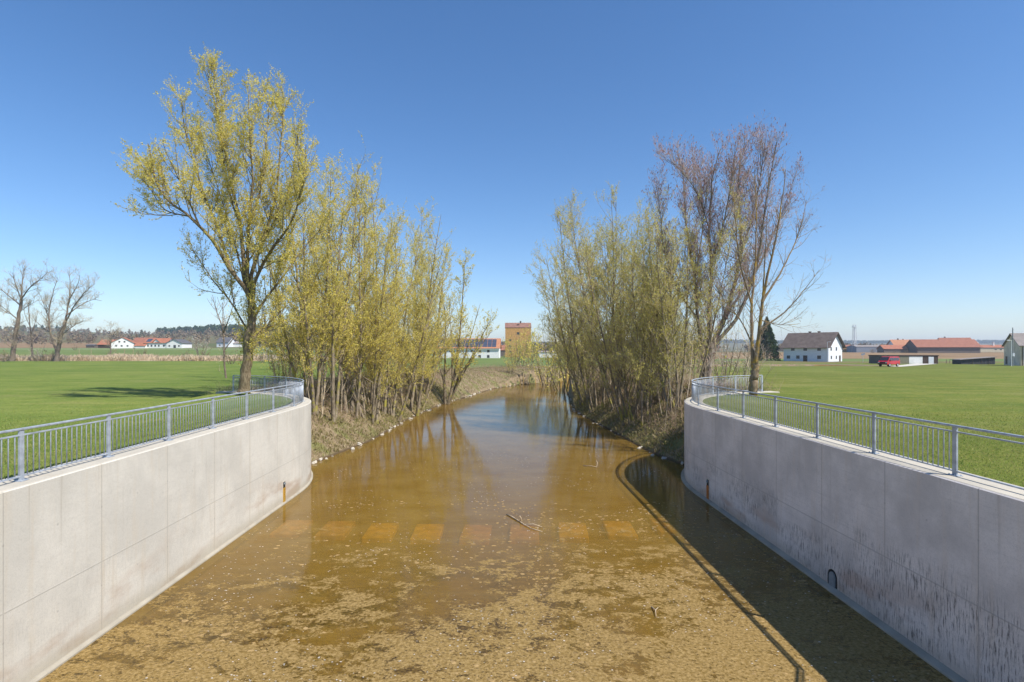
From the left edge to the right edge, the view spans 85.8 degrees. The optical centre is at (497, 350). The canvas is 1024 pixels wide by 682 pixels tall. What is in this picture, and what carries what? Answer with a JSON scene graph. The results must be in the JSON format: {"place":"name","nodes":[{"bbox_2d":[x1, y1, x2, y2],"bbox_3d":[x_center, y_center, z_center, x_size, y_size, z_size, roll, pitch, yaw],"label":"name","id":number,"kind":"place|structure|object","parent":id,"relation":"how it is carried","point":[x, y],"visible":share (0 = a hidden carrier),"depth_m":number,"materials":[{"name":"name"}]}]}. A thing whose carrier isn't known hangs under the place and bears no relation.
{"place":"outdoors","nodes":[
{"label":"outdoors","id":0,"kind":"place"},
{"bbox_2d":[39,382,952,681],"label":"river","id":1,"kind":"structure","parent":0,"point":[511,446],"depth_m":15.47,"materials":[{"name":"brown liquid"}]},
{"bbox_2d":[506,514,541,531],"bbox_3d":[0.954,6.471,21.075,0.450,0.293,2.443,0,0,-38],"label":"floating branch","id":2,"kind":"object","parent":1,"relation":"on","point":[523,523],"visible":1,"depth_m":20.75,"materials":[{"name":"brown wood"}]},
{"bbox_2d":[141,500,929,681],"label":"scum flecks","id":3,"kind":"object","parent":1,"relation":"on","point":[551,672],"visible":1,"depth_m":14.35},
{"bbox_2d":[99,446,895,681],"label":"floating petals","id":4,"kind":"object","parent":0,"point":[500,605],"visible":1,"depth_m":14.07,"materials":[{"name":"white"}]},
{"bbox_2d":[253,365,769,460],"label":"bank grass","id":5,"kind":"structure","parent":0,"point":[577,407],"depth_m":43.91,"materials":[{"name":"brown plant"}]},
{"bbox_2d":[0,331,1023,486],"bbox_3d":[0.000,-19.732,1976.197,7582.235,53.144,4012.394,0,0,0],"label":"ground","id":6,"kind":"structure","parent":0,"point":[853,378],"depth_m":42.34,"materials":[{"name":"green plant"}]},
{"bbox_2d":[0,350,14,361],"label":"shrub","id":7,"kind":"object","parent":6,"relation":"on","point":[9,357],"visible":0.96,"depth_m":142.06,"materials":[{"name":"brown plant"}]},
{"bbox_2d":[0,257,54,360],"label":"bare tree","id":8,"kind":"object","parent":6,"relation":"on","point":[18,322],"visible":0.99,"depth_m":147.61,"materials":[{"name":"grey plant"}]},
{"bbox_2d":[24,299,37,360],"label":"bare tree","id":9,"kind":"object","parent":6,"relation":"on","point":[31,334],"visible":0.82,"depth_m":151.92,"materials":[{"name":"grey plant"}]},
{"bbox_2d":[28,341,42,360],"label":"blossom bush","id":10,"kind":"object","parent":6,"relation":"on","point":[39,355],"visible":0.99,"depth_m":147.67,"materials":[{"name":"grey plant"}]},
{"bbox_2d":[25,263,103,360],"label":"bare tree","id":11,"kind":"object","parent":6,"relation":"on","point":[59,339],"visible":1,"depth_m":145.97,"materials":[{"name":"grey plant"}]},
{"bbox_2d":[85,344,97,347],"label":"field shed","id":12,"kind":"structure","parent":6,"relation":"on","point":[91,345],"depth_m":365.00,"materials":[{"name":"stone"}]},
{"bbox_2d":[97,340,114,347],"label":"red shed","id":13,"kind":"structure","parent":6,"relation":"on","point":[100,344],"depth_m":356.36,"materials":[{"name":"tile"}]},
{"bbox_2d":[97,320,123,352],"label":"bare tree","id":14,"kind":"object","parent":6,"relation":"on","point":[110,338],"visible":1,"depth_m":234.82,"materials":[{"name":"grey plant"}]},
{"bbox_2d":[111,337,135,347],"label":"barn house","id":15,"kind":"structure","parent":6,"relation":"on","point":[123,342],"depth_m":349.36,"materials":[{"name":"white paint"}]},
{"bbox_2d":[133,338,147,342],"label":"village barn","id":16,"kind":"structure","parent":6,"relation":"on","point":[136,340],"depth_m":375.56,"materials":[{"name":"brown tile"}]},
{"bbox_2d":[134,342,147,347],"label":"annex","id":17,"kind":"object","parent":6,"relation":"on","point":[140,345],"visible":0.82,"depth_m":350.43,"materials":[{"name":"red tile"}]},
{"bbox_2d":[0,391,312,681],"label":"channel wall","id":18,"kind":"structure","parent":6,"relation":"on","point":[92,550],"depth_m":13.64,"materials":[{"name":"concrete"}]},
{"bbox_2d":[0,375,303,482],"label":"railing","id":19,"kind":"object","parent":18,"relation":"on","point":[298,390],"visible":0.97,"depth_m":14.96,"materials":[{"name":"metal"}]},
{"bbox_2d":[144,338,172,347],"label":"village house","id":20,"kind":"structure","parent":6,"relation":"on","point":[156,342],"depth_m":352.37,"materials":[{"name":"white tile"}]},
{"bbox_2d":[0,353,358,361],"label":"reed belt","id":21,"kind":"object","parent":6,"relation":"on","point":[131,357],"visible":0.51,"depth_m":151.21,"materials":[{"name":"beige plant"}]},
{"bbox_2d":[166,339,192,347],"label":"village house","id":22,"kind":"structure","parent":6,"relation":"on","point":[178,343],"depth_m":352.00,"materials":[{"name":"paint"}]},
{"bbox_2d":[191,327,212,355],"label":"blossom bush","id":23,"kind":"object","parent":6,"relation":"on","point":[196,345],"visible":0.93,"depth_m":185.23,"materials":[{"name":"grey plant"}]},
{"bbox_2d":[209,291,238,377],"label":"bare tree","id":24,"kind":"object","parent":6,"relation":"on","point":[223,348],"visible":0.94,"depth_m":61.95,"materials":[{"name":"grey plant"}]},
{"bbox_2d":[216,337,235,346],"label":"grey house","id":25,"kind":"structure","parent":6,"relation":"on","point":[219,341],"depth_m":400.55,"materials":[{"name":"paint"}]},
{"bbox_2d":[110,42,350,393],"bbox_3d":[-15.688,-8.322,33.783,12.968,21.880,9.288,0,0,0],"label":"willow tree","id":26,"kind":"object","parent":6,"relation":"on","point":[224,133],"visible":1,"depth_m":33.02,"materials":[{"name":"yellow plant"}]},
{"bbox_2d":[225,350,238,363],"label":"shrub","id":27,"kind":"object","parent":6,"relation":"on","point":[234,358],"visible":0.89,"depth_m":119.76,"materials":[{"name":"grey plant"}]},
{"bbox_2d":[233,341,242,346],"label":"white bungalow","id":28,"kind":"object","parent":6,"relation":"on","point":[235,344],"visible":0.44,"depth_m":405.00,"materials":[{"name":"white paint"}]},
{"bbox_2d":[255,352,270,362],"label":"shrub","id":29,"kind":"object","parent":6,"relation":"on","point":[259,358],"visible":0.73,"depth_m":129.90,"materials":[{"name":"grey plant"}]},
{"bbox_2d":[261,348,280,368],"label":"blossom bush","id":30,"kind":"object","parent":6,"relation":"on","point":[269,360],"visible":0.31,"depth_m":87.89,"materials":[{"name":"grey plant"}]},
{"bbox_2d":[261,343,293,384],"bbox_3d":[-18.004,1.166,46.050,3.332,4.252,2.827,0,0,-14],"label":"willow bush","id":31,"kind":"object","parent":6,"relation":"on","point":[273,363],"visible":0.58,"depth_m":45.74,"materials":[{"name":"green plant"}]},
{"bbox_2d":[257,216,335,382],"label":"willow tree","id":32,"kind":"object","parent":6,"relation":"on","point":[281,338],"visible":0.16,"depth_m":49.69,"materials":[{"name":"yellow plant"}]},
{"bbox_2d":[279,356,314,389],"bbox_3d":[-15.256,1.427,42.003,2.995,3.821,2.541,0,0,2],"label":"willow bush","id":33,"kind":"object","parent":6,"relation":"on","point":[299,370],"visible":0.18,"depth_m":41.66,"materials":[{"name":"green plant"}]},
{"bbox_2d":[241,149,367,415],"bbox_3d":[-13.568,-4.683,38.294,7.786,18.684,7.046,0,0,30],"label":"willow tree","id":34,"kind":"object","parent":6,"relation":"on","point":[309,346],"visible":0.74,"depth_m":37.57,"materials":[{"name":"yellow plant"}]},
{"bbox_2d":[285,207,355,380],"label":"willow tree","id":35,"kind":"object","parent":6,"relation":"on","point":[317,358],"visible":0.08,"depth_m":57.11,"materials":[{"name":"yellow plant"}]},
{"bbox_2d":[264,131,380,423],"bbox_3d":[-12.197,-5.134,39.191,7.646,21.007,7.181,0,0,21],"label":"willow tree","id":36,"kind":"object","parent":6,"relation":"on","point":[343,341],"visible":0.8,"depth_m":38.44,"materials":[{"name":"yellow plant"}]},
{"bbox_2d":[302,154,386,384],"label":"willow tree","id":37,"kind":"object","parent":6,"relation":"on","point":[342,190],"visible":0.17,"depth_m":49.79,"materials":[{"name":"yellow plant"}]},
{"bbox_2d":[272,162,417,423],"bbox_3d":[-11.552,-3.948,43.410,9.626,19.895,9.294,0,0,0],"label":"willow tree","id":38,"kind":"object","parent":6,"relation":"on","point":[382,297],"visible":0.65,"depth_m":43.34,"materials":[{"name":"yellow plant"}]},
{"bbox_2d":[306,149,393,418],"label":"willow tree","id":39,"kind":"object","parent":6,"relation":"on","point":[368,345],"visible":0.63,"depth_m":41.78,"materials":[{"name":"yellow plant"}]},
{"bbox_2d":[317,156,422,413],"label":"willow tree","id":40,"kind":"object","parent":6,"relation":"on","point":[393,301],"visible":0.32,"depth_m":48.05,"materials":[{"name":"yellow plant"}]},
{"bbox_2d":[332,188,452,420],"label":"willow tree","id":41,"kind":"object","parent":6,"relation":"on","point":[404,343],"visible":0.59,"depth_m":49.98,"materials":[{"name":"yellow plant"}]},
{"bbox_2d":[382,205,455,415],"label":"willow tree","id":42,"kind":"object","parent":6,"relation":"on","point":[410,367],"visible":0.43,"depth_m":55.57,"materials":[{"name":"yellow plant"}]},
{"bbox_2d":[374,235,465,409],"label":"willow tree","id":43,"kind":"object","parent":6,"relation":"on","point":[435,364],"visible":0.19,"depth_m":59.88,"materials":[{"name":"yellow plant"}]},
{"bbox_2d":[400,221,459,394],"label":"willow tree","id":44,"kind":"object","parent":6,"relation":"on","point":[442,296],"visible":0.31,"depth_m":65.52,"materials":[{"name":"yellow plant"}]},
{"bbox_2d":[0,327,887,351],"bbox_3d":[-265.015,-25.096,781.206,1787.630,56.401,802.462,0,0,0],"label":"bare woods","id":45,"kind":"object","parent":6,"relation":"on","point":[90,338],"visible":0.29,"depth_m":711.66,"materials":[{"name":"brown"}]},
{"bbox_2d":[422,247,499,403],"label":"willow tree","id":46,"kind":"object","parent":6,"relation":"on","point":[458,364],"visible":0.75,"depth_m":68.11,"materials":[{"name":"yellow plant"}]},
{"bbox_2d":[435,338,501,357],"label":"white barn","id":47,"kind":"structure","parent":6,"relation":"on","point":[490,347],"depth_m":203.53,"materials":[{"name":"orange tile"}]},
{"bbox_2d":[200,361,781,432],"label":"undergrowth","id":48,"kind":"object","parent":6,"relation":"on","point":[479,366],"visible":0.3,"depth_m":44.52,"materials":[{"name":"brown plant"}]},
{"bbox_2d":[0,323,1004,343],"bbox_3d":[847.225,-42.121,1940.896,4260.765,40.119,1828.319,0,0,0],"label":"conifer woods","id":49,"kind":"object","parent":6,"relation":"on","point":[213,327],"visible":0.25,"depth_m":1213.91,"materials":[{"name":"green plant"}]},
{"bbox_2d":[500,345,504,355],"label":"house","id":50,"kind":"structure","parent":6,"relation":"on","point":[502,351],"depth_m":300.00,"materials":[{"name":"brown tile"}]},
{"bbox_2d":[259,283,760,426],"bbox_3d":[0.665,0.302,51.113,37.833,11.612,31.381,0,0,0],"label":"sapling thicket","id":51,"kind":"object","parent":6,"relation":"on","point":[590,389],"visible":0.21,"depth_m":40.90,"materials":[{"name":"brown plant"}]},
{"bbox_2d":[501,351,518,373],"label":"willow bush","id":52,"kind":"object","parent":6,"relation":"on","point":[511,367],"visible":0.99,"depth_m":107.56,"materials":[{"name":"yellow plant"}]},
{"bbox_2d":[504,334,521,364],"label":"willow bush","id":53,"kind":"object","parent":6,"relation":"on","point":[511,350],"visible":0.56,"depth_m":129.32,"materials":[{"name":"yellow plant"}]},
{"bbox_2d":[502,324,532,365],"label":"willow bush","id":54,"kind":"object","parent":6,"relation":"on","point":[523,352],"visible":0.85,"depth_m":121.40,"materials":[{"name":"yellow plant"}]},
{"bbox_2d":[505,321,530,356],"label":"tower house","id":55,"kind":"structure","parent":6,"relation":"on","point":[513,329],"depth_m":261.93,"materials":[{"name":"paint"}]},
{"bbox_2d":[512,329,542,365],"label":"willow bush","id":56,"kind":"object","parent":6,"relation":"on","point":[530,348],"visible":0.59,"depth_m":125.32,"materials":[{"name":"yellow plant"}]},
{"bbox_2d":[517,327,565,385],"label":"willow bush","id":57,"kind":"object","parent":6,"relation":"on","point":[540,374],"visible":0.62,"depth_m":104.45,"materials":[{"name":"green plant"}]},
{"bbox_2d":[538,351,553,356],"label":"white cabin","id":58,"kind":"object","parent":6,"relation":"on","point":[541,353],"visible":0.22,"depth_m":250.00,"materials":[{"name":"grey paint"}]},
{"bbox_2d":[527,312,577,390],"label":"willow bush","id":59,"kind":"object","parent":6,"relation":"on","point":[556,370],"visible":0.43,"depth_m":91.37,"materials":[{"name":"green plant"}]},
{"bbox_2d":[529,255,610,394],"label":"willow tree","id":60,"kind":"object","parent":6,"relation":"on","point":[549,310],"visible":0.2,"depth_m":69.35,"materials":[{"name":"green plant"}]},
{"bbox_2d":[523,215,638,404],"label":"willow tree","id":61,"kind":"object","parent":6,"relation":"on","point":[568,357],"visible":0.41,"depth_m":60.10,"materials":[{"name":"green plant"}]},
{"bbox_2d":[537,181,655,412],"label":"willow tree","id":62,"kind":"object","parent":6,"relation":"on","point":[576,356],"visible":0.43,"depth_m":53.43,"materials":[{"name":"green plant"}]},
{"bbox_2d":[555,183,682,408],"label":"willow tree","id":63,"kind":"object","parent":6,"relation":"on","point":[618,262],"visible":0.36,"depth_m":49.42,"materials":[{"name":"green plant"}]},
{"bbox_2d":[556,199,689,425],"bbox_3d":[9.531,-3.481,43.836,10.851,18.845,10.149,0,0,31],"label":"willow tree","id":64,"kind":"object","parent":6,"relation":"on","point":[595,341],"visible":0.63,"depth_m":42.77,"materials":[{"name":"green plant"}]},
{"bbox_2d":[588,221,699,426],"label":"willow tree","id":65,"kind":"object","parent":6,"relation":"on","point":[646,384],"visible":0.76,"depth_m":40.60,"materials":[{"name":"green plant"}]},
{"bbox_2d":[604,198,692,375],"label":"willow tree","id":66,"kind":"object","parent":6,"relation":"on","point":[643,258],"visible":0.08,"depth_m":55.07,"materials":[{"name":"green plant"}]},
{"bbox_2d":[622,181,752,412],"bbox_3d":[13.199,-3.823,39.544,9.553,16.774,6.862,0,0,38],"label":"willow tree","id":67,"kind":"object","parent":6,"relation":"on","point":[671,315],"visible":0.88,"depth_m":39.10,"materials":[{"name":"green plant"}]},
{"bbox_2d":[670,279,712,377],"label":"willow tree","id":68,"kind":"object","parent":6,"relation":"on","point":[691,336],"visible":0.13,"depth_m":55.38,"materials":[{"name":"green plant"}]},
{"bbox_2d":[678,321,721,372],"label":"willow bush","id":69,"kind":"object","parent":6,"relation":"on","point":[700,363],"visible":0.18,"depth_m":70.19,"materials":[{"name":"green plant"}]},
{"bbox_2d":[641,109,805,385],"bbox_3d":[17.644,-7.982,41.304,13.737,21.531,8.076,0,0,0],"label":"poplar tree","id":70,"kind":"object","parent":6,"relation":"on","point":[707,180],"visible":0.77,"depth_m":41.16,"materials":[{"name":"brown plant"}]},
{"bbox_2d":[712,325,749,379],"bbox_3d":[21.751,0.118,52.115,4.421,5.992,3.733,0,0,41],"label":"blossom bush","id":71,"kind":"object","parent":6,"relation":"on","point":[726,360],"visible":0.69,"depth_m":51.66,"materials":[{"name":"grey plant"}]},
{"bbox_2d":[724,347,750,376],"bbox_3d":[24.245,1.043,54.792,2.896,3.926,2.445,0,0,-4],"label":"blossom bush","id":72,"kind":"object","parent":6,"relation":"on","point":[745,368],"visible":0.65,"depth_m":55.11,"materials":[{"name":"grey plant"}]},
{"bbox_2d":[702,157,831,395],"bbox_3d":[16.073,-4.146,32.330,7.111,14.512,5.290,0,0,0],"label":"young tree","id":73,"kind":"object","parent":6,"relation":"on","point":[754,375],"visible":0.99,"depth_m":32.45,"materials":[{"name":"brown plant"}]},
{"bbox_2d":[754,316,781,360],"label":"spruce tree","id":74,"kind":"object","parent":6,"relation":"on","point":[768,338],"visible":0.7,"depth_m":203.48,"materials":[{"name":"green plant"}]},
{"bbox_2d":[780,331,845,361],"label":"farmhouse","id":75,"kind":"object","parent":6,"relation":"on","point":[809,347],"visible":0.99,"depth_m":193.47,"materials":[{"name":"white paint"}]},
{"bbox_2d":[681,391,1023,681],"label":"channel wall","id":76,"kind":"structure","parent":6,"relation":"on","point":[925,562],"depth_m":13.09,"materials":[{"name":"concrete"}]},
{"bbox_2d":[690,375,1023,489],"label":"railing","id":77,"kind":"object","parent":76,"relation":"on","point":[708,389],"visible":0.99,"depth_m":15.30,"materials":[{"name":"metal"}]},
{"bbox_2d":[852,323,856,347],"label":"lattice mast","id":78,"kind":"object","parent":6,"relation":"on","point":[854,329],"visible":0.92,"depth_m":429.28,"materials":[{"name":"metal"}]},
{"bbox_2d":[847,345,878,351],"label":"industrial hall","id":79,"kind":"structure","parent":6,"relation":"on","point":[862,348],"depth_m":424.87,"materials":[{"name":"grey metal"}]},
{"bbox_2d":[876,345,907,352],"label":"barn","id":80,"kind":"structure","parent":6,"relation":"on","point":[890,348],"depth_m":398.24,"materials":[{"name":"red tile"}]},
{"bbox_2d":[887,338,908,344],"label":"tiled house","id":81,"kind":"structure","parent":6,"relation":"on","point":[898,342],"depth_m":434.86,"materials":[{"name":"orange tile"}]},
{"bbox_2d":[868,355,938,363],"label":"garage row","id":82,"kind":"object","parent":6,"relation":"on","point":[918,359],"visible":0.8,"depth_m":149.10,"materials":[{"name":"grey concrete"}]},
{"bbox_2d":[909,357,922,363],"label":"garage door","id":83,"kind":"structure","parent":82,"relation":"in","point":[912,360],"depth_m":149.04,"materials":[{"name":"white metal"}]},
{"bbox_2d":[929,357,933,363],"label":"narrow door","id":84,"kind":"structure","parent":82,"relation":"in","point":[931,359],"depth_m":148.59,"materials":[{"name":"white metal"}]},
{"bbox_2d":[905,339,981,352],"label":"long barn","id":85,"kind":"structure","parent":6,"relation":"on","point":[943,345],"depth_m":387.08,"materials":[{"name":"brown tile"}]},
{"bbox_2d":[938,337,970,338],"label":"farm house","id":86,"kind":"structure","parent":6,"relation":"on","point":[954,338],"depth_m":462.89,"materials":[{"name":"brown tile"}]},
{"bbox_2d":[950,357,994,363],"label":"open shed","id":87,"kind":"structure","parent":6,"relation":"on","point":[982,360],"depth_m":139.47,"materials":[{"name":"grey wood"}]},
{"bbox_2d":[980,342,1003,351],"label":"stable building","id":88,"kind":"structure","parent":6,"relation":"on","point":[991,348],"depth_m":468.73,"materials":[{"name":"beige tile"}]},
{"bbox_2d":[1001,333,1023,365],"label":"building","id":89,"kind":"structure","parent":6,"relation":"on","point":[1018,348],"depth_m":120.73,"materials":[{"name":"grey tile"}]},
{"bbox_2d":[1012,328,1014,365],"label":"utility pole","id":90,"kind":"object","parent":6,"relation":"on","point":[1013,354],"visible":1,"depth_m":114.97,"materials":[{"name":"metal"}]},
{"bbox_2d":[0,0,1023,344],"label":"sky","id":91,"kind":"structure","parent":0,"point":[908,114],"materials":[{"name":"blue"}]},
{"bbox_2d":[894,364,927,366],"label":"driveway","id":92,"kind":"structure","parent":0,"point":[910,365],"depth_m":117.74,"materials":[{"name":"grey concrete"}]},
{"bbox_2d":[878,356,899,366],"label":"parked van","id":93,"kind":"object","parent":92,"relation":"on","point":[888,361],"visible":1,"depth_m":106.23,"materials":[{"name":"red paint"}]}
]}

